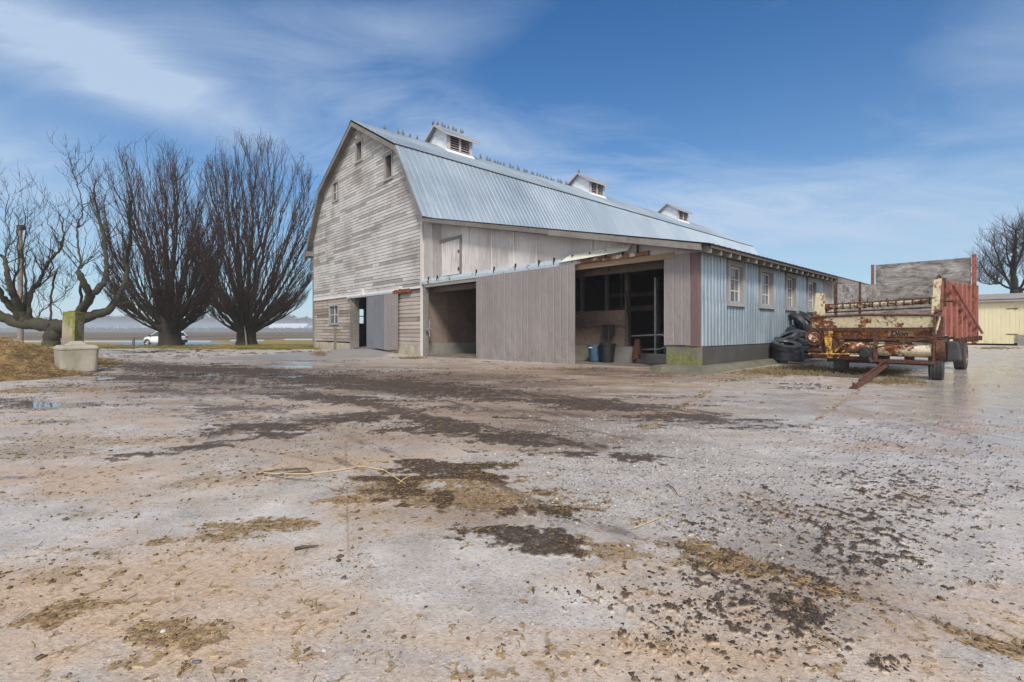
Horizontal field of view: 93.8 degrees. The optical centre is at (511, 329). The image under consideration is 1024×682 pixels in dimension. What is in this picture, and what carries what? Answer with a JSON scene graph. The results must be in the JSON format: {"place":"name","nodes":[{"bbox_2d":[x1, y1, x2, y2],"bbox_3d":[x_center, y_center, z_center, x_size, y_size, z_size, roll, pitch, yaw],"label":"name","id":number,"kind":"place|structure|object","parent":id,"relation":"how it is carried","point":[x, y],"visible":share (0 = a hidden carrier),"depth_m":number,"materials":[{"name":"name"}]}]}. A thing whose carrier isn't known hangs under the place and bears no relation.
{"place":"outdoors","nodes":[
{"label":"outdoors","id":0,"kind":"place"},
{"bbox_2d":[0,330,1023,681],"bbox_3d":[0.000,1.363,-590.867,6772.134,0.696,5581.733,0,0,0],"label":"ground","id":1,"kind":"structure","parent":0,"point":[428,568],"depth_m":2.62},
{"bbox_2d":[0,322,10,327],"bbox_3d":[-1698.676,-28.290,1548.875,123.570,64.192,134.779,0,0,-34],"label":"distant tree","id":2,"kind":"object","parent":1,"relation":"on","point":[2,324],"visible":0.26,"depth_m":1584.53,"materials":[{"name":"grey plant"}]},
{"bbox_2d":[16,225,24,341],"bbox_3d":[-30.741,-2.325,30.000,0.360,8.450,0.292,0,0,0],"label":"utility pole","id":3,"kind":"object","parent":1,"relation":"on","point":[20,332],"visible":0.5,"depth_m":29.91,"materials":[{"name":"brown wood"}]},
{"bbox_2d":[0,335,123,381],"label":"straw heap","id":4,"kind":"object","parent":1,"relation":"on","point":[21,361],"visible":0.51,"depth_m":11.74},
{"bbox_2d":[53,341,99,371],"bbox_3d":[-10.879,0.675,11.973,0.826,0.790,0.776,0,0,39],"label":"concrete block","id":5,"kind":"object","parent":1,"relation":"on","point":[81,355],"depth_m":11.73,"materials":[{"name":"beige concrete"}]},
{"bbox_2d":[62,311,84,344],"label":"standing block","id":6,"kind":"structure","parent":5,"relation":"on","point":[72,325],"depth_m":13.01,"materials":[{"name":"beige concrete"}]},
{"bbox_2d":[0,132,160,346],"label":"old pollard tree","id":7,"kind":"object","parent":1,"relation":"on","point":[21,317],"visible":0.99,"depth_m":23.86,"materials":[{"name":"brown plant"}]},
{"bbox_2d":[84,320,100,327],"bbox_3d":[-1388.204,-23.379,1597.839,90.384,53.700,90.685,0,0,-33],"label":"distant tree","id":8,"kind":"object","parent":1,"relation":"on","point":[93,322],"visible":0.3,"depth_m":1574.12,"materials":[{"name":"grey plant"}]},
{"bbox_2d":[89,316,110,327],"bbox_3d":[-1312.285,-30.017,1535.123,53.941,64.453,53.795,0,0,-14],"label":"distant tree","id":9,"kind":"object","parent":1,"relation":"on","point":[97,320],"visible":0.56,"depth_m":1526.74,"materials":[{"name":"grey plant"}]},
{"bbox_2d":[101,314,136,327],"bbox_3d":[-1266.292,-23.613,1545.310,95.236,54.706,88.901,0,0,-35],"label":"distant tree","id":10,"kind":"object","parent":1,"relation":"on","point":[121,322],"visible":0.96,"depth_m":1535.54,"materials":[{"name":"grey plant"}]},
{"bbox_2d":[125,324,149,328],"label":"distant barn","id":11,"kind":"structure","parent":1,"relation":"on","point":[143,326],"depth_m":1580.00,"materials":[{"name":"white"}]},
{"bbox_2d":[124,312,151,327],"bbox_3d":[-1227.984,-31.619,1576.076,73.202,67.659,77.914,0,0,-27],"label":"distant tree","id":12,"kind":"object","parent":1,"relation":"on","point":[137,322],"visible":0.37,"depth_m":1565.27,"materials":[{"name":"grey plant"}]},
{"bbox_2d":[0,326,312,330],"bbox_3d":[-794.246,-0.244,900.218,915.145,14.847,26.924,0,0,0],"label":"hedge","id":13,"kind":"object","parent":1,"relation":"on","point":[186,329],"visible":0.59,"depth_m":895.21,"materials":[{"name":"plant"}]},
{"bbox_2d":[87,131,227,346],"bbox_3d":[-27.184,-6.958,37.582,9.625,17.220,9.010,0,0,0],"label":"bare tree","id":14,"kind":"object","parent":1,"relation":"on","point":[168,310],"visible":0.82,"depth_m":36.09,"materials":[{"name":"brown plant"}]},
{"bbox_2d":[143,331,187,344],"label":"parked car","id":15,"kind":"object","parent":1,"relation":"on","point":[152,338],"visible":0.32,"depth_m":49.91,"materials":[{"name":"white paint"}]},
{"bbox_2d":[35,343,318,349],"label":"grass verge","id":16,"kind":"object","parent":1,"relation":"on","point":[247,346],"depth_m":34.41,"materials":[{"name":"green plant"}]},
{"bbox_2d":[186,322,202,328],"bbox_3d":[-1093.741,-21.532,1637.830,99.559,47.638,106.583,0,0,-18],"label":"distant tree","id":17,"kind":"object","parent":1,"relation":"on","point":[192,325],"visible":0.3,"depth_m":1624.50,"materials":[{"name":"grey plant"}]},
{"bbox_2d":[194,316,220,329],"bbox_3d":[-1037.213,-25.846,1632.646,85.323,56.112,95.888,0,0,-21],"label":"distant tree","id":18,"kind":"object","parent":1,"relation":"on","point":[203,321],"visible":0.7,"depth_m":1617.16,"materials":[{"name":"grey plant"}]},
{"bbox_2d":[207,313,219,327],"bbox_3d":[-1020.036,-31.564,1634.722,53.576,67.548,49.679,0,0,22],"label":"distant tree","id":19,"kind":"object","parent":1,"relation":"on","point":[210,316],"visible":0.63,"depth_m":1627.54,"materials":[{"name":"grey plant"}]},
{"bbox_2d":[210,319,233,327],"bbox_3d":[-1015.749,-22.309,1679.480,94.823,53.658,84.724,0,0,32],"label":"distant tree","id":20,"kind":"object","parent":1,"relation":"on","point":[221,325],"visible":0.31,"depth_m":1666.60,"materials":[{"name":"grey plant"}]},
{"bbox_2d":[244,326,246,344],"bbox_3d":[-21.387,0.586,38.500,0.333,1.805,0.114,0,0,0],"label":"leaning stake","id":21,"kind":"object","parent":1,"relation":"on","point":[245,335],"visible":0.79,"depth_m":38.45,"materials":[{"name":"brown wood"}]},
{"bbox_2d":[178,126,317,345],"bbox_3d":[-21.123,-7.447,39.389,11.297,18.025,10.614,0,0,0],"label":"bare tree","id":22,"kind":"object","parent":1,"relation":"on","point":[242,305],"visible":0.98,"depth_m":38.12,"materials":[{"name":"brown plant"}]},
{"bbox_2d":[271,316,293,322],"bbox_3d":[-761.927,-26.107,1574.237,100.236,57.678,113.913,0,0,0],"label":"distant tree","id":23,"kind":"object","parent":1,"relation":"on","point":[282,320],"visible":0.3,"depth_m":1560.34,"materials":[{"name":"grey plant"}]},
{"bbox_2d":[256,467,311,476],"bbox_3d":[-1.666,1.036,3.501,0.366,0.010,0.161,0,0,-26],"label":"plant stem","id":24,"kind":"object","parent":1,"relation":"on","point":[287,472],"visible":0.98,"depth_m":3.50,"materials":[{"name":"beige plant"}]},
{"bbox_2d":[269,323,308,329],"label":"distant barn","id":25,"kind":"structure","parent":1,"relation":"on","point":[288,325],"depth_m":1453.32,"materials":[{"name":"white"}]},
{"bbox_2d":[284,315,306,322],"bbox_3d":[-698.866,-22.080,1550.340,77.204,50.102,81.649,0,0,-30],"label":"distant tree","id":26,"kind":"object","parent":1,"relation":"on","point":[295,320],"visible":0.46,"depth_m":1538.64,"materials":[{"name":"grey plant"}]},
{"bbox_2d":[276,477,317,480],"bbox_3d":[-1.493,1.036,3.327,0.360,0.005,0.012,0,0,14],"label":"plant stem","id":27,"kind":"object","parent":1,"relation":"on","point":[296,479],"visible":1,"depth_m":3.33,"materials":[{"name":"beige plant"}]},
{"bbox_2d":[298,316,312,325],"bbox_3d":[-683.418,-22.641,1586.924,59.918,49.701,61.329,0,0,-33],"label":"distant tree","id":28,"kind":"object","parent":1,"relation":"on","point":[309,320],"visible":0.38,"depth_m":1579.52,"materials":[{"name":"grey plant"}]},
{"bbox_2d":[294,545,318,549],"bbox_3d":[-0.981,1.036,2.290,0.108,0.012,0.020,0,0,-21],"label":"stick","id":29,"kind":"object","parent":1,"relation":"on","point":[302,547],"visible":1,"depth_m":2.29,"materials":[{"name":"wood"}]},
{"bbox_2d":[259,466,404,483],"bbox_3d":[-1.239,1.036,3.504,1.152,0.006,0.321,0,0,13],"label":"plant stem","id":30,"kind":"object","parent":1,"relation":"on","point":[334,470],"visible":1,"depth_m":3.47,"materials":[{"name":"plant"}]},
{"bbox_2d":[0,366,1017,674],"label":"mud clods","id":31,"kind":"object","parent":1,"relation":"on","point":[528,540],"visible":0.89,"depth_m":4.73,"materials":[{"name":"brown soil"}]},
{"bbox_2d":[0,366,1021,681],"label":"pebbles","id":32,"kind":"object","parent":1,"relation":"on","point":[682,474],"visible":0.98,"depth_m":3.31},
{"bbox_2d":[0,366,1023,681],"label":"manure crumbs","id":33,"kind":"object","parent":1,"relation":"on","point":[78,574],"visible":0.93,"depth_m":2.44,"materials":[{"name":"brown soil"}]},
{"bbox_2d":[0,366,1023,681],"bbox_3d":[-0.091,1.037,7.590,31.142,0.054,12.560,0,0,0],"label":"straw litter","id":34,"kind":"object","parent":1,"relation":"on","point":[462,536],"visible":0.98,"depth_m":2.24,"materials":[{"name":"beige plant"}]},
{"bbox_2d":[304,119,936,374],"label":"barn","id":35,"kind":"structure","parent":1,"relation":"on","point":[439,241],"depth_m":22.28,"materials":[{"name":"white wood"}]},
{"bbox_2d":[328,304,338,324],"bbox_3d":[-11.104,-0.940,29.938,0.180,1.280,1.520,0,0,-42],"label":"window","id":36,"kind":"structure","parent":35,"relation":"in","point":[333,311],"depth_m":29.95,"materials":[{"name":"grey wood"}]},
{"bbox_2d":[332,179,338,203],"bbox_3d":[-10.865,-8.535,29.615,0.180,1.290,0.980,0,0,-42],"label":"window","id":37,"kind":"structure","parent":35,"relation":"in","point":[335,185],"depth_m":29.72,"materials":[{"name":"grey wood"}]},
{"bbox_2d":[354,138,362,164],"bbox_3d":[-8.574,-10.100,27.224,0.380,1.280,0.960,0,0,-42],"label":"window","id":38,"kind":"structure","parent":35,"relation":"in","point":[358,148],"depth_m":27.40,"materials":[{"name":"grey wood"}]},
{"bbox_2d":[359,308,364,323],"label":"window","id":39,"kind":"structure","parent":35,"relation":"in","point":[363,316],"depth_m":34.75,"materials":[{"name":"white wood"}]},
{"bbox_2d":[367,295,383,349],"bbox_3d":[-7.242,-0.390,25.503,0.097,2.840,2.041,0,0,-42],"label":"sliding door","id":40,"kind":"structure","parent":35,"relation":"in","point":[375,304],"depth_m":25.45,"materials":[{"name":"grey wood"}]},
{"bbox_2d":[383,151,392,182],"bbox_3d":[-6.229,-8.340,24.625,0.380,1.400,0.920,0,0,-42],"label":"window","id":41,"kind":"structure","parent":35,"relation":"in","point":[388,167],"depth_m":24.81,"materials":[{"name":"grey wood"}]},
{"bbox_2d":[384,293,397,349],"bbox_3d":[-6.083,-0.390,24.205,0.101,2.840,1.402,0,0,-42],"label":"sliding door","id":42,"kind":"structure","parent":35,"relation":"in","point":[390,300],"depth_m":24.12,"materials":[{"name":"grey wood"}]},
{"bbox_2d":[476,276,487,358],"bbox_3d":[-1.062,-0.455,18.628,0.110,3.250,0.956,0,0,-42],"label":"sliding door","id":43,"kind":"structure","parent":35,"relation":"in","point":[481,282],"depth_m":18.69,"materials":[{"name":"grey wood"}]},
{"bbox_2d":[488,264,574,363],"bbox_3d":[0.567,-0.459,16.762,0.119,3.242,4.304,0,0,-42],"label":"sliding door","id":44,"kind":"structure","parent":35,"relation":"in","point":[531,313],"depth_m":16.50,"materials":[{"name":"grey wood"}]},
{"bbox_2d":[587,345,600,360],"bbox_3d":[2.774,0.770,15.993,0.527,0.540,0.518,0,0,4],"label":"plastic bin","id":45,"kind":"object","parent":35,"relation":"on","point":[594,352],"visible":0.81,"depth_m":15.81,"materials":[{"name":"blue plastic"}]},
{"bbox_2d":[599,343,615,361],"bbox_3d":[3.105,0.740,15.551,0.546,0.600,0.546,0,0,3],"label":"plastic bin","id":46,"kind":"object","parent":35,"relation":"on","point":[607,352],"visible":1,"depth_m":15.36,"materials":[{"name":"grey plastic"}]},
{"bbox_2d":[594,325,620,343],"bbox_3d":[3.083,0.344,15.868,0.349,1.029,1.101,0,0,-42],"label":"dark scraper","id":47,"kind":"object","parent":46,"relation":"in","point":[608,331],"visible":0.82,"depth_m":15.83,"materials":[{"name":"black metal"}]},
{"bbox_2d":[632,339,641,359],"bbox_3d":[3.931,0.615,15.084,0.120,0.630,0.300,0,0,-42],"label":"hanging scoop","id":48,"kind":"object","parent":35,"relation":"hanging from","point":[636,352],"visible":1,"depth_m":15.04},
{"bbox_2d":[726,260,745,306],"bbox_3d":[6.441,-1.320,13.855,1.140,1.300,0.190,0,0,-42],"label":"window","id":49,"kind":"structure","parent":35,"relation":"in","point":[735,270],"depth_m":13.96,"materials":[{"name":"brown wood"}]},
{"bbox_2d":[758,267,775,308],"bbox_3d":[8.134,-1.320,15.382,1.180,1.300,0.190,0,0,-42],"label":"window","id":50,"kind":"structure","parent":35,"relation":"in","point":[765,276],"depth_m":15.52,"materials":[{"name":"brown wood"}]},
{"bbox_2d":[785,272,797,310],"bbox_3d":[9.775,-1.320,16.862,1.080,1.300,0.190,0,0,-42],"label":"window","id":51,"kind":"structure","parent":35,"relation":"in","point":[790,279],"depth_m":17.05,"materials":[{"name":"brown wood"}]},
{"bbox_2d":[806,277,816,311],"bbox_3d":[11.464,-1.320,18.387,1.130,1.300,0.190,0,0,-42],"label":"window","id":52,"kind":"structure","parent":35,"relation":"in","point":[811,283],"depth_m":18.50,"materials":[{"name":"brown wood"}]},
{"bbox_2d":[633,512,669,528],"bbox_3d":[0.775,1.036,2.615,0.360,0.004,0.009,0,0,-39],"label":"plant stem","id":53,"kind":"object","parent":1,"relation":"on","point":[649,521],"visible":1,"depth_m":2.58,"materials":[{"name":"plant"}]},
{"bbox_2d":[309,346,1022,385],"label":"dead weeds","id":54,"kind":"object","parent":1,"relation":"on","point":[809,369],"visible":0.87,"depth_m":11.59,"materials":[{"name":"brown plant"}]},
{"bbox_2d":[514,411,1023,680],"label":"mud spatter","id":55,"kind":"object","parent":1,"relation":"on","point":[812,610],"visible":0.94,"depth_m":1.96,"materials":[{"name":"brown soil"}]},
{"bbox_2d":[772,354,803,361],"bbox_3d":[8.833,0.891,15.350,0.896,0.229,0.896,2,0,0],"label":"tyre","id":56,"kind":"object","parent":1,"relation":"on","point":[786,358],"visible":0.82,"depth_m":14.99,"materials":[{"name":"rubber"}]},
{"bbox_2d":[772,348,803,355],"bbox_3d":[8.833,0.717,15.350,0.896,0.229,0.896,2,1,0],"label":"tyre","id":57,"kind":"object","parent":56,"relation":"on","point":[793,353],"visible":0.73,"depth_m":14.98,"materials":[{"name":"rubber"}]},
{"bbox_2d":[771,339,801,351],"bbox_3d":[8.763,0.500,15.300,0.851,0.217,0.851,0,17,0],"label":"tyre","id":58,"kind":"object","parent":57,"relation":"on","point":[793,345],"visible":0.99,"depth_m":15.08,"materials":[{"name":"rubber"}]},
{"bbox_2d":[779,329,801,344],"bbox_3d":[9.128,0.255,15.900,0.878,0.224,0.878,-27,0,0],"label":"tyre","id":59,"kind":"object","parent":58,"relation":"on","point":[794,336],"visible":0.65,"depth_m":15.58,"materials":[{"name":"rubber"}]},
{"bbox_2d":[804,352,814,358],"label":"tyre","id":60,"kind":"object","parent":1,"relation":"on","point":[806,356],"visible":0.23,"depth_m":15.75,"materials":[{"name":"rubber"}]},
{"bbox_2d":[802,345,808,351],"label":"tyre","id":61,"kind":"object","parent":60,"relation":"on","point":[805,348],"visible":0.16,"depth_m":15.77,"materials":[{"name":"rubber"}]},
{"bbox_2d":[796,338,810,344],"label":"tyre","id":62,"kind":"object","parent":61,"relation":"on","point":[802,341],"visible":0.28,"depth_m":15.79,"materials":[{"name":"rubber"}]},
{"bbox_2d":[786,327,806,337],"bbox_3d":[9.793,0.131,16.300,0.851,0.217,0.851,21,7,-1],"label":"tyre","id":63,"kind":"object","parent":62,"relation":"on","point":[802,331],"visible":0.3,"depth_m":16.07,"materials":[{"name":"rubber"}]},
{"bbox_2d":[788,313,807,331],"bbox_3d":[9.877,-0.178,16.700,0.217,0.851,0.851,-24,-6,-9],"label":"tyre","id":64,"kind":"object","parent":63,"relation":"on","point":[800,321],"visible":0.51,"depth_m":16.37,"materials":[{"name":"rubber"}]},
{"bbox_2d":[824,374,860,377],"bbox_3d":[7.330,1.020,10.651,0.679,0.050,0.140,0,0,33],"label":"loose plank","id":65,"kind":"object","parent":1,"relation":"on","point":[843,375],"visible":0.93,"depth_m":10.61,"materials":[{"name":"grey wood"}]},
{"bbox_2d":[805,254,982,388],"bbox_3d":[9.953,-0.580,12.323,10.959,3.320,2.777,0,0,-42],"label":"forage wagon","id":66,"kind":"object","parent":1,"relation":"on","point":[912,305],"visible":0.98,"depth_m":11.20,"materials":[{"name":"beige paint"}]},
{"bbox_2d":[945,293,1023,345],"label":"yellow shed","id":67,"kind":"structure","parent":1,"relation":"on","point":[1001,318],"depth_m":32.18,"materials":[{"name":"metal"}]},
{"bbox_2d":[945,302,1017,343],"bbox_3d":[32.115,-0.440,33.034,0.056,2.740,3.777,0,0,-42],"label":"door","id":68,"kind":"structure","parent":67,"relation":"in","point":[996,320],"depth_m":32.36,"materials":[{"name":"beige wood"}]},
{"bbox_2d":[957,207,1023,292],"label":"round bare tree","id":69,"kind":"object","parent":1,"relation":"on","point":[1013,281],"visible":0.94,"depth_m":44.81,"materials":[{"name":"brown plant"}]},
{"bbox_2d":[0,0,1023,329],"label":"sky","id":70,"kind":"structure","parent":0,"point":[842,138],"materials":[{"name":"blue"}]},
{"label":"tyre","id":71,"kind":"object","parent":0,"visible":0},
{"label":"tyre","id":72,"kind":"object","parent":71,"relation":"on","visible":0},
{"bbox_2d":[794,319,811,331],"bbox_3d":[10.266,-0.113,16.900,0.194,0.762,0.762,-30,5,9],"label":"tyre","id":73,"kind":"object","parent":72,"relation":"on","point":[797,325],"visible":0.16,"depth_m":16.57,"materials":[{"name":"rubber"}]},
{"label":"tyre","id":74,"kind":"object","parent":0,"visible":0},
{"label":"tyre","id":75,"kind":"object","parent":74,"relation":"on","visible":0},
{"bbox_2d":[799,311,810,323],"bbox_3d":[10.756,-0.372,17.400,0.851,0.217,0.851,35,12,-4],"label":"tyre","id":76,"kind":"object","parent":75,"relation":"on","point":[805,316],"visible":0.41,"depth_m":17.13,"materials":[{"name":"rubber"}]}
]}

